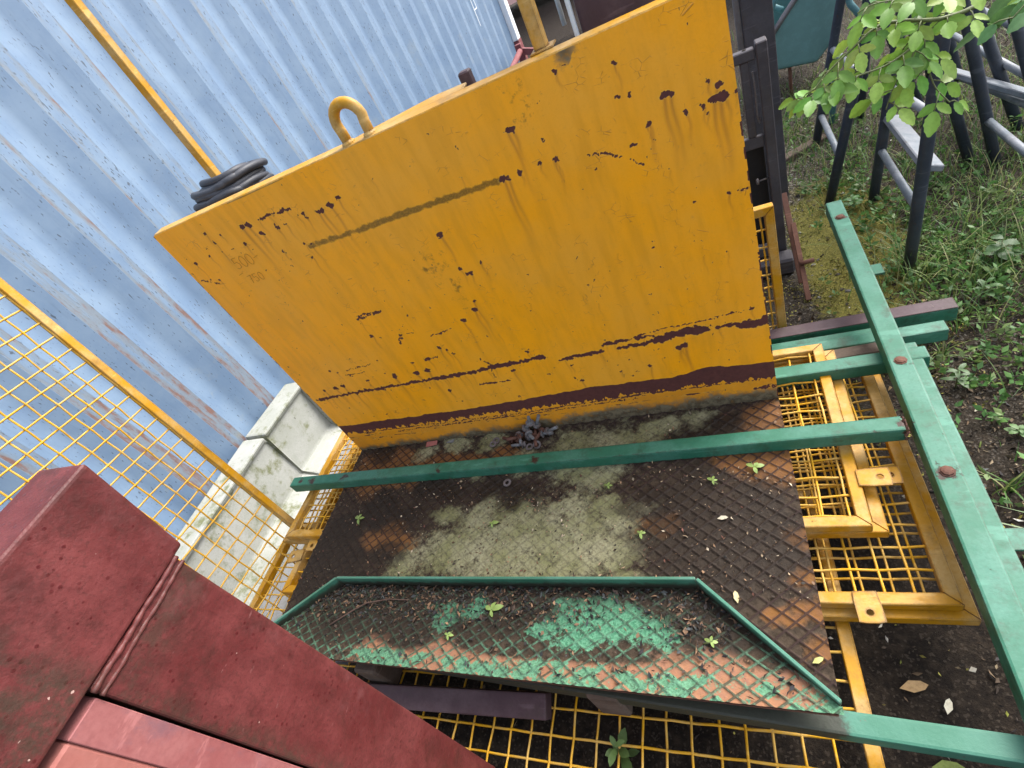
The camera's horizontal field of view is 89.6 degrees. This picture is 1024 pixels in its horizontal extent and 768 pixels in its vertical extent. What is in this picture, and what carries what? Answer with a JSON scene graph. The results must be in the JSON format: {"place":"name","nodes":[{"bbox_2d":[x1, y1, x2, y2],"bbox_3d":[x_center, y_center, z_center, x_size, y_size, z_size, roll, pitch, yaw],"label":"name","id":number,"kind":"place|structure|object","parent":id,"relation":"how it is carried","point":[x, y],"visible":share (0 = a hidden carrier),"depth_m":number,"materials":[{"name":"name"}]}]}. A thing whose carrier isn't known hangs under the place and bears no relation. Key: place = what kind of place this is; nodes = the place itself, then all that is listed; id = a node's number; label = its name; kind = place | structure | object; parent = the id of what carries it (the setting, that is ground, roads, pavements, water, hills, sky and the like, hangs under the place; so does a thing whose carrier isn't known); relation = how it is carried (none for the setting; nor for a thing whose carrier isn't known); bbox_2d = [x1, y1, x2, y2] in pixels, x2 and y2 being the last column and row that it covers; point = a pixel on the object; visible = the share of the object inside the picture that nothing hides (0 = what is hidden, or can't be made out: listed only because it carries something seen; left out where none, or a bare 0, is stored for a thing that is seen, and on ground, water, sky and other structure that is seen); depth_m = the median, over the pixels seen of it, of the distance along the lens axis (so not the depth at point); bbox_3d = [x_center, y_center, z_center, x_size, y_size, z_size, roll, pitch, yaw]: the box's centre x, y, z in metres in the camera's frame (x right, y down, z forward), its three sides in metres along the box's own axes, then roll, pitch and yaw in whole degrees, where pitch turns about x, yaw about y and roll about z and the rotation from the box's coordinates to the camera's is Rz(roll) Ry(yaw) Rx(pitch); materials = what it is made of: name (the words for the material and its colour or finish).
{"place":"outdoors","nodes":[
{"label":"outdoors","id":0,"kind":"place"},
{"bbox_2d":[258,438,352,660],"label":"concrete pavement","id":1,"kind":"structure","parent":0,"point":[282,604],"depth_m":2.30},
{"bbox_2d":[0,277,304,617],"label":"panel","id":2,"kind":"object","parent":1,"relation":"on","point":[22,303],"visible":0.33,"depth_m":1.59,"materials":[{"name":"yellow paint"}]},
{"bbox_2d":[175,438,321,611],"bbox_3d":[-1.287,0.907,2.131,0.260,0.385,1.439,-10,43,25],"label":"concrete block","id":3,"kind":"object","parent":1,"relation":"on","point":[267,469],"depth_m":2.34,"materials":[{"name":"white concrete"}]},
{"bbox_2d":[246,382,341,474],"bbox_3d":[-1.108,0.249,2.760,0.245,0.396,0.405,-10,43,25],"label":"concrete block","id":4,"kind":"object","parent":1,"relation":"on","point":[297,426],"depth_m":2.71,"materials":[{"name":"white concrete"}]},
{"bbox_2d":[333,660,348,668],"bbox_3d":[-0.576,1.049,1.704,0.109,0.109,0.342,-14,41,20],"label":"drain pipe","id":5,"kind":"object","parent":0,"point":[341,662],"depth_m":1.74,"materials":[{"name":"grey metal"}]},
{"bbox_2d":[509,0,582,57],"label":"ground","id":6,"kind":"structure","parent":0,"point":[554,28],"depth_m":10.50,"materials":[{"name":"soil"}]},
{"bbox_2d":[507,0,516,5],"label":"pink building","id":7,"kind":"structure","parent":6,"relation":"on","point":[510,2],"depth_m":12.50,"materials":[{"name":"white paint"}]},
{"bbox_2d":[554,0,566,25],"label":"scaffold frame","id":8,"kind":"object","parent":6,"relation":"on","point":[560,12],"visible":1,"depth_m":8.54,"materials":[{"name":"paint"}]},
{"bbox_2d":[348,0,1023,767],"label":"ground","id":9,"kind":"structure","parent":0,"point":[972,696],"depth_m":1.23,"materials":[{"name":"soil"}]},
{"bbox_2d":[0,0,527,538],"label":"shipping container","id":10,"kind":"object","parent":9,"relation":"on","point":[102,172],"visible":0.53,"depth_m":2.36,"materials":[{"name":"metal"}]},
{"bbox_2d":[510,48,522,66],"bbox_3d":[-0.111,-3.064,5.499,0.074,0.219,2.905,-11,42,24],"label":"red pipe","id":11,"kind":"object","parent":9,"relation":"on","point":[518,54],"visible":0.23,"depth_m":6.21,"materials":[{"name":"metal"}]},
{"bbox_2d":[514,42,533,61],"bbox_3d":[0.573,-4.162,6.426,0.983,0.492,0.080,-10,43,25],"label":"red gate frame","id":12,"kind":"object","parent":9,"relation":"on","point":[526,51],"visible":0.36,"depth_m":6.48,"materials":[{"name":"red metal"}]},
{"bbox_2d":[249,490,884,767],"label":"panel","id":13,"kind":"object","parent":9,"relation":"on","point":[861,704],"visible":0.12,"depth_m":1.08,"materials":[{"name":"yellow paint"}]},
{"bbox_2d":[0,465,494,767],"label":"red steel post","id":14,"kind":"object","parent":13,"relation":"on","point":[128,639],"visible":1,"depth_m":0.56,"materials":[{"name":"metal"}]},
{"bbox_2d":[354,663,402,683],"bbox_3d":[-0.347,0.743,1.352,0.070,0.116,0.060,-10,43,25],"label":"timber packer","id":15,"kind":"object","parent":13,"relation":"on","point":[381,674],"visible":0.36,"depth_m":1.32,"materials":[{"name":"brown wood"}]},
{"bbox_2d":[64,0,839,697],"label":"steel platform","id":16,"kind":"structure","parent":15,"relation":"on","point":[562,236],"depth_m":1.23,"materials":[{"name":"yellow paint"}]},
{"bbox_2d":[190,158,273,212],"bbox_3d":[-0.773,-0.521,1.415,0.294,0.133,0.277,-10,43,25],"label":"cable coil","id":17,"kind":"object","parent":16,"relation":"attached to","point":[237,178],"visible":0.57,"depth_m":1.30,"materials":[{"name":"black rubber"}]},
{"bbox_2d":[355,514,364,524],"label":"green sprig","id":18,"kind":"object","parent":16,"relation":"on","point":[357,517],"visible":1,"depth_m":1.66,"materials":[{"name":"green plant"}]},
{"bbox_2d":[426,440,437,446],"bbox_3d":[-0.276,0.205,1.772,0.044,0.010,0.018,-13,41,21],"label":"orange scrap","id":19,"kind":"object","parent":16,"relation":"on","point":[430,443],"visible":1,"depth_m":1.77,"materials":[{"name":"pink paint"}]},
{"bbox_2d":[458,67,475,86],"bbox_3d":[-0.051,-0.570,1.151,0.025,0.247,0.025,-10,43,25],"label":"maroon stub post","id":20,"kind":"object","parent":16,"relation":"attached to","point":[466,75],"visible":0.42,"depth_m":1.07,"materials":[{"name":"brown metal"}]},
{"bbox_2d":[488,520,497,526],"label":"green sprig","id":21,"kind":"object","parent":16,"relation":"on","point":[493,522],"visible":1,"depth_m":1.42,"materials":[{"name":"green plant"}]},
{"bbox_2d":[489,441,496,446],"bbox_3d":[-0.060,0.191,1.645,0.025,0.003,0.025,-8,48,23],"label":"washer","id":22,"kind":"object","parent":16,"relation":"on","point":[494,445],"visible":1,"depth_m":1.64,"materials":[{"name":"metal"}]},
{"bbox_2d":[503,479,510,486],"bbox_3d":[-0.014,0.288,1.507,0.025,0.003,0.025,-8,48,23],"label":"washer","id":23,"kind":"object","parent":16,"relation":"on","point":[508,484],"visible":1,"depth_m":1.51,"materials":[{"name":"metal"}]},
{"bbox_2d":[502,436,514,443],"bbox_3d":[-0.011,0.174,1.627,0.046,0.027,0.027,8,52,39],"label":"bolt","id":24,"kind":"object","parent":16,"relation":"on","point":[510,441],"visible":0.55,"depth_m":1.61,"materials":[{"name":"metal"}]},
{"bbox_2d":[511,440,525,448],"bbox_3d":[0.020,0.187,1.585,0.046,0.027,0.027,-7,42,10],"label":"bolt","id":25,"kind":"object","parent":16,"relation":"on","point":[518,444],"visible":0.99,"depth_m":1.58,"materials":[{"name":"metal"}]},
{"bbox_2d":[515,431,522,445],"bbox_3d":[0.025,0.169,1.590,0.027,0.027,0.046,-23,48,10],"label":"bolt","id":26,"kind":"object","parent":25,"relation":"on","point":[520,439],"visible":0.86,"depth_m":1.59,"materials":[{"name":"metal"}]},
{"bbox_2d":[522,420,532,431],"bbox_3d":[0.048,0.128,1.586,0.046,0.027,0.027,-56,21,39],"label":"bolt","id":27,"kind":"object","parent":16,"relation":"on","point":[525,428],"visible":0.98,"depth_m":1.59,"materials":[{"name":"metal"}]},
{"bbox_2d":[525,416,533,426],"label":"bolt","id":28,"kind":"object","parent":27,"relation":"on","point":[528,420],"visible":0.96,"depth_m":1.58,"materials":[{"name":"metal"}]},
{"bbox_2d":[526,443,532,449],"bbox_3d":[0.053,0.191,1.570,0.025,0.002,0.025,-7,50,23],"label":"washer","id":29,"kind":"object","parent":16,"relation":"on","point":[527,445],"visible":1,"depth_m":1.57,"materials":[{"name":"metal"}]},
{"bbox_2d":[533,414,540,428],"bbox_3d":[0.077,0.113,1.576,0.027,0.046,0.027,-1,33,-19],"label":"bolt","id":30,"kind":"object","parent":16,"relation":"on","point":[537,425],"visible":1,"depth_m":1.57,"materials":[{"name":"metal"}]},
{"bbox_2d":[533,440,540,448],"bbox_3d":[0.076,0.184,1.564,0.025,0.002,0.025,2,76,15],"label":"washer","id":31,"kind":"object","parent":16,"relation":"on","point":[539,442],"visible":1,"depth_m":1.56,"materials":[{"name":"metal"}]},
{"bbox_2d":[534,427,544,439],"bbox_3d":[0.083,0.154,1.577,0.027,0.027,0.046,19,61,44],"label":"bolt","id":32,"kind":"object","parent":16,"relation":"on","point":[542,429],"visible":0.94,"depth_m":1.57,"materials":[{"name":"metal"}]},
{"bbox_2d":[540,431,552,437],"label":"bolt","id":33,"kind":"object","parent":16,"relation":"on","point":[542,434],"visible":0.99,"depth_m":1.57,"materials":[{"name":"metal"}]},
{"bbox_2d":[544,425,557,434],"bbox_3d":[0.119,0.139,1.566,0.046,0.027,0.027,-31,33,34],"label":"bolt","id":34,"kind":"object","parent":16,"relation":"on","point":[551,429],"visible":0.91,"depth_m":1.56,"materials":[{"name":"metal"}]},
{"bbox_2d":[301,400,814,600],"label":"leaf litter","id":35,"kind":"object","parent":16,"relation":"on","point":[692,545],"visible":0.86,"depth_m":1.32,"materials":[{"name":"brown plant"}]},
{"bbox_2d":[274,576,843,716],"bbox_3d":[-0.078,0.566,1.207,1.424,0.060,0.224,-10,43,25],"label":"green tray","id":36,"kind":"object","parent":16,"relation":"on","point":[758,649],"visible":0.85,"depth_m":1.10,"materials":[{"name":"paint"}]},
{"bbox_2d":[329,598,406,625],"bbox_3d":[-0.381,0.592,1.371,0.234,0.015,0.034,-23,38,10],"label":"twig","id":37,"kind":"object","parent":36,"relation":"on","point":[361,606],"visible":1,"depth_m":1.38,"materials":[{"name":"brown wood"}]},
{"bbox_2d":[443,631,452,639],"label":"green sprig","id":38,"kind":"object","parent":36,"relation":"on","point":[450,634],"visible":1,"depth_m":1.21,"materials":[{"name":"green plant"}]},
{"bbox_2d":[485,601,503,616],"bbox_3d":[-0.041,0.532,1.220,0.045,0.009,0.034,-26,38,6],"label":"green sprig","id":39,"kind":"object","parent":36,"relation":"on","point":[493,607],"visible":1,"depth_m":1.22,"materials":[{"name":"green plant"}]},
{"bbox_2d":[291,584,808,699],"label":"leaf litter","id":40,"kind":"object","parent":36,"relation":"in","point":[513,608],"visible":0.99,"depth_m":1.19,"materials":[{"name":"brown plant"}]},
{"bbox_2d":[703,636,717,647],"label":"green sprig","id":41,"kind":"object","parent":36,"relation":"on","point":[707,640],"visible":1,"depth_m":0.98,"materials":[{"name":"green plant"}]},
{"bbox_2d":[564,0,654,36],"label":"maroon box","id":42,"kind":"object","parent":16,"relation":"attached to","point":[592,14],"depth_m":0.98,"materials":[{"name":"paint"}]},
{"bbox_2d":[636,531,645,538],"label":"green sprig","id":43,"kind":"object","parent":16,"relation":"on","point":[640,533],"visible":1,"depth_m":1.22,"materials":[{"name":"green plant"}]},
{"bbox_2d":[707,476,717,483],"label":"green sprig","id":44,"kind":"object","parent":16,"relation":"on","point":[712,479],"visible":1,"depth_m":1.24,"materials":[{"name":"green plant"}]},
{"bbox_2d":[733,591,738,602],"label":"fallen leaf","id":45,"kind":"object","parent":16,"relation":"on","point":[735,595],"visible":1,"depth_m":1.04,"materials":[{"name":"yellow plant"}]},
{"bbox_2d":[746,461,763,473],"bbox_3d":[0.573,0.194,1.221,0.032,0.007,0.037,-45,40,-17],"label":"green sprig","id":46,"kind":"object","parent":16,"relation":"on","point":[756,465],"visible":1,"depth_m":1.22,"materials":[{"name":"green plant"}]},
{"bbox_2d":[813,657,822,662],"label":"fallen leaf","id":47,"kind":"object","parent":16,"relation":"on","point":[818,659],"visible":1,"depth_m":0.92,"materials":[{"name":"yellow plant"}]},
{"label":"bolt","id":48,"kind":"object","parent":16,"relation":"on","visible":0},
{"bbox_2d":[525,430,533,439],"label":"bolt","id":49,"kind":"object","parent":48,"relation":"on","point":[529,433],"visible":1,"depth_m":1.58,"materials":[{"name":"metal"}]},
{"bbox_2d":[405,342,1023,767],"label":"square tube frame","id":50,"kind":"object","parent":15,"relation":"on","point":[983,746],"visible":0.31,"depth_m":0.92,"materials":[{"name":"green paint"}]},
{"bbox_2d":[290,200,1023,721],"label":"square tube frame","id":51,"kind":"object","parent":50,"relation":"on","point":[994,592],"visible":1,"depth_m":1.20,"materials":[{"name":"green paint"}]},
{"bbox_2d":[366,682,551,720],"bbox_3d":[-0.204,0.774,1.269,0.636,0.049,0.059,-12,42,23],"label":"maroon bar","id":52,"kind":"object","parent":13,"relation":"on","point":[529,705],"visible":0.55,"depth_m":1.21,"materials":[{"name":"metal"}]},
{"bbox_2d":[586,694,632,715],"bbox_3d":[0.207,0.649,1.090,0.070,0.116,0.060,-10,43,25],"label":"timber packer","id":53,"kind":"object","parent":13,"relation":"on","point":[602,704],"visible":0.44,"depth_m":1.06,"materials":[{"name":"wood"}]},
{"bbox_2d":[287,374,980,625],"bbox_3d":[0.132,0.326,1.566,1.790,0.025,0.715,-10,42,25],"label":"panel","id":54,"kind":"object","parent":13,"relation":"on","point":[969,614],"visible":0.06,"depth_m":1.07,"materials":[{"name":"yellow paint"}]},
{"bbox_2d":[281,375,964,623],"bbox_3d":[0.085,0.319,1.558,1.824,0.030,0.738,-10,42,25],"label":"panel","id":55,"kind":"object","parent":54,"relation":"on","point":[948,597],"visible":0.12,"depth_m":1.07,"materials":[{"name":"yellow paint"}]},
{"bbox_2d":[283,350,902,551],"bbox_3d":[0.060,0.248,1.609,1.837,0.030,0.595,-9,43,26],"label":"panel","id":56,"kind":"object","parent":55,"relation":"on","point":[879,523],"visible":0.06,"depth_m":1.21,"materials":[{"name":"yellow paint"}]},
{"bbox_2d":[285,343,892,539],"bbox_3d":[0.060,0.212,1.605,1.777,0.030,0.560,-9,43,26],"label":"panel","id":57,"kind":"object","parent":56,"relation":"on","point":[859,520],"visible":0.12,"depth_m":1.22,"materials":[{"name":"yellow paint"}]},
{"bbox_2d":[811,342,878,361],"bbox_3d":[0.911,-0.079,1.417,0.160,0.022,0.040,-11,42,23],"label":"packing block","id":58,"kind":"object","parent":55,"relation":"on","point":[864,349],"depth_m":1.40,"materials":[{"name":"brown wood"}]},
{"bbox_2d":[772,320,948,350],"bbox_3d":[0.525,-0.031,1.681,1.432,0.051,0.041,-10,42,24],"label":"green bar","id":59,"kind":"object","parent":58,"relation":"on","point":[929,332],"visible":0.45,"depth_m":1.41,"materials":[{"name":"paint"}]},
{"bbox_2d":[605,728,639,767],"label":"weed","id":60,"kind":"object","parent":9,"relation":"on","point":[625,754],"visible":1,"depth_m":1.06,"materials":[{"name":"green plant"}]},
{"bbox_2d":[458,2,1023,767],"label":"leaf litter","id":61,"kind":"object","parent":9,"relation":"on","point":[934,372],"visible":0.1,"depth_m":1.44,"materials":[{"name":"brown plant"}]},
{"bbox_2d":[753,202,786,328],"bbox_3d":[0.628,-0.284,1.649,0.420,0.500,0.026,-11,40,24],"label":"panel","id":62,"kind":"object","parent":9,"relation":"on","point":[766,211],"visible":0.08,"depth_m":1.52,"materials":[{"name":"yellow paint"}]},
{"bbox_2d":[733,36,814,300],"bbox_3d":[0.775,-0.660,1.760,0.401,0.803,0.367,-10,43,25],"label":"dark steel rack","id":63,"kind":"object","parent":9,"relation":"on","point":[792,260],"visible":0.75,"depth_m":1.79,"materials":[{"name":"black metal"}]},
{"bbox_2d":[772,0,835,96],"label":"teal tub","id":64,"kind":"object","parent":9,"relation":"on","point":[802,31],"visible":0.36,"depth_m":2.70,"materials":[{"name":"plastic"}]},
{"bbox_2d":[785,134,827,163],"bbox_3d":[1.381,-1.116,2.486,0.291,0.035,0.050,-29,38,3],"label":"timber batten","id":65,"kind":"object","parent":9,"relation":"on","point":[799,149],"visible":0.28,"depth_m":2.47,"materials":[{"name":"wood"}]},
{"bbox_2d":[771,328,871,348],"bbox_3d":[0.527,-0.060,1.734,1.200,0.028,0.030,-10,43,25],"label":"flat bar","id":66,"kind":"object","parent":9,"relation":"on","point":[814,339],"depth_m":1.54,"materials":[{"name":"green paint"}]},
{"bbox_2d":[829,0,863,123],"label":"bent tube stand","id":67,"kind":"object","parent":9,"relation":"on","point":[853,7],"visible":0.11,"depth_m":2.33,"materials":[{"name":"metal"}]},
{"bbox_2d":[842,194,862,209],"bbox_3d":[1.350,-0.716,2.046,0.078,0.064,0.065,-10,43,25],"label":"weed","id":68,"kind":"object","parent":9,"relation":"on","point":[852,201],"visible":0.92,"depth_m":2.04,"materials":[{"name":"green plant"}]},
{"bbox_2d":[770,297,958,343],"bbox_3d":[0.540,-0.091,1.787,1.588,0.061,0.047,-10,42,25],"label":"purple bar","id":69,"kind":"object","parent":9,"relation":"on","point":[945,309],"visible":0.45,"depth_m":1.53,"materials":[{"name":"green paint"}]},
{"bbox_2d":[731,0,1023,494],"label":"grass","id":70,"kind":"structure","parent":9,"relation":"on","point":[966,222],"depth_m":1.78,"materials":[{"name":"green plant"}]},
{"bbox_2d":[733,88,1023,733],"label":"moss","id":71,"kind":"object","parent":9,"relation":"on","point":[1020,516],"visible":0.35,"depth_m":1.80,"materials":[{"name":"green plant"}]},
{"bbox_2d":[740,54,1019,308],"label":"pebbles","id":72,"kind":"object","parent":9,"relation":"on","point":[841,289],"visible":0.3,"depth_m":2.09,"materials":[{"name":"grey stone"}]},
{"bbox_2d":[855,0,928,119],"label":"trestle","id":73,"kind":"object","parent":9,"relation":"on","point":[862,94],"visible":0.06,"depth_m":2.39,"materials":[{"name":"blue paint"}]},
{"bbox_2d":[813,0,975,203],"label":"trestle","id":74,"kind":"object","parent":9,"relation":"on","point":[839,148],"visible":0.39,"depth_m":2.03,"materials":[{"name":"blue paint"}]},
{"bbox_2d":[779,0,1023,136],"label":"leafy shrub","id":75,"kind":"object","parent":9,"relation":"on","point":[917,51],"visible":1,"depth_m":0.82,"materials":[{"name":"green plant"}]},
{"bbox_2d":[779,82,1023,556],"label":"ground cover","id":76,"kind":"object","parent":9,"relation":"on","point":[990,377],"visible":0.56,"depth_m":1.66,"materials":[{"name":"green plant"}]},
{"bbox_2d":[789,128,1022,759],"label":"pale chips","id":77,"kind":"object","parent":9,"relation":"on","point":[972,669],"visible":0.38,"depth_m":1.17,"materials":[{"name":"beige wood"}]},
{"bbox_2d":[900,680,927,692],"bbox_3d":[0.785,0.591,1.007,0.049,0.003,0.023,-10,43,25],"label":"fallen leaf","id":78,"kind":"object","parent":9,"relation":"on","point":[913,686],"visible":1,"depth_m":1.01,"materials":[{"name":"beige plant"}]},
{"bbox_2d":[865,212,1023,557],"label":"leaf litter","id":79,"kind":"object","parent":9,"relation":"on","point":[990,446],"visible":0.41,"depth_m":1.35,"materials":[{"name":"brown plant"}]},
{"bbox_2d":[868,0,1023,273],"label":"trestle","id":80,"kind":"object","parent":9,"relation":"on","point":[919,150],"visible":0.66,"depth_m":1.67,"materials":[{"name":"blue paint"}]},
{"bbox_2d":[932,760,963,767],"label":"fallen leaf","id":81,"kind":"object","parent":9,"relation":"on","point":[945,764],"visible":1,"depth_m":0.91,"materials":[{"name":"green plant"}]},
{"bbox_2d":[944,698,952,713],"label":"fallen leaf","id":82,"kind":"object","parent":9,"relation":"on","point":[948,705],"visible":1,"depth_m":0.97,"materials":[{"name":"white plant"}]},
{"bbox_2d":[930,337,975,360],"bbox_3d":[1.234,-0.108,1.455,0.108,0.055,0.121,-3,46,31],"label":"grass tuft","id":83,"kind":"object","parent":9,"relation":"on","point":[945,351],"visible":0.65,"depth_m":1.46,"materials":[{"name":"green plant"}]},
{"bbox_2d":[940,363,971,387],"bbox_3d":[1.185,-0.020,1.372,0.055,0.080,0.069,-44,40,-17],"label":"weed","id":84,"kind":"object","parent":9,"relation":"on","point":[961,381],"visible":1,"depth_m":1.36,"materials":[{"name":"green plant"}]},
{"bbox_2d":[927,6,1023,129],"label":"trestle","id":85,"kind":"object","parent":9,"relation":"on","point":[1005,90],"visible":0.43,"depth_m":1.90,"materials":[{"name":"blue paint"}]},
{"bbox_2d":[939,505,1022,527],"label":"grass tuft","id":86,"kind":"object","parent":9,"relation":"on","point":[1008,524],"visible":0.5,"depth_m":1.03,"materials":[{"name":"green plant"}]},
{"bbox_2d":[973,278,1000,299],"bbox_3d":[1.385,-0.275,1.506,0.056,0.076,0.061,-40,39,-12],"label":"weed","id":87,"kind":"object","parent":9,"relation":"on","point":[986,285],"visible":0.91,"depth_m":1.49,"materials":[{"name":"green plant"}]},
{"bbox_2d":[977,467,1023,506],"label":"grass tuft","id":88,"kind":"object","parent":9,"relation":"on","point":[1015,479],"visible":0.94,"depth_m":1.17,"materials":[{"name":"green plant"}]},
{"bbox_2d":[983,234,1023,260],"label":"weed","id":89,"kind":"object","parent":9,"relation":"on","point":[993,248],"visible":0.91,"depth_m":1.55,"materials":[{"name":"green plant"}]},
{"bbox_2d":[1003,424,1023,436],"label":"weed","id":90,"kind":"object","parent":9,"relation":"on","point":[1019,431],"visible":1,"depth_m":1.24,"materials":[{"name":"green plant"}]},
{"bbox_2d":[732,0,788,201],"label":"dark steel column","id":91,"kind":"structure","parent":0,"point":[753,19],"depth_m":1.90,"materials":[{"name":"black metal"}]},
{"label":"bolt","id":92,"kind":"object","parent":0,"visible":0},
{"bbox_2d":[506,433,521,441],"bbox_3d":[0.005,0.167,1.588,0.046,0.027,0.027,-9,36,-13],"label":"bolt","id":93,"kind":"object","parent":92,"relation":"on","point":[518,437],"visible":1,"depth_m":1.58,"materials":[{"name":"metal"}]},
{"label":"bolt","id":94,"kind":"object","parent":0,"visible":0},
{"bbox_2d":[532,433,537,446],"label":"bolt","id":95,"kind":"object","parent":94,"relation":"on","point":[535,441],"visible":0.61,"depth_m":1.56,"materials":[{"name":"metal"}]}
]}

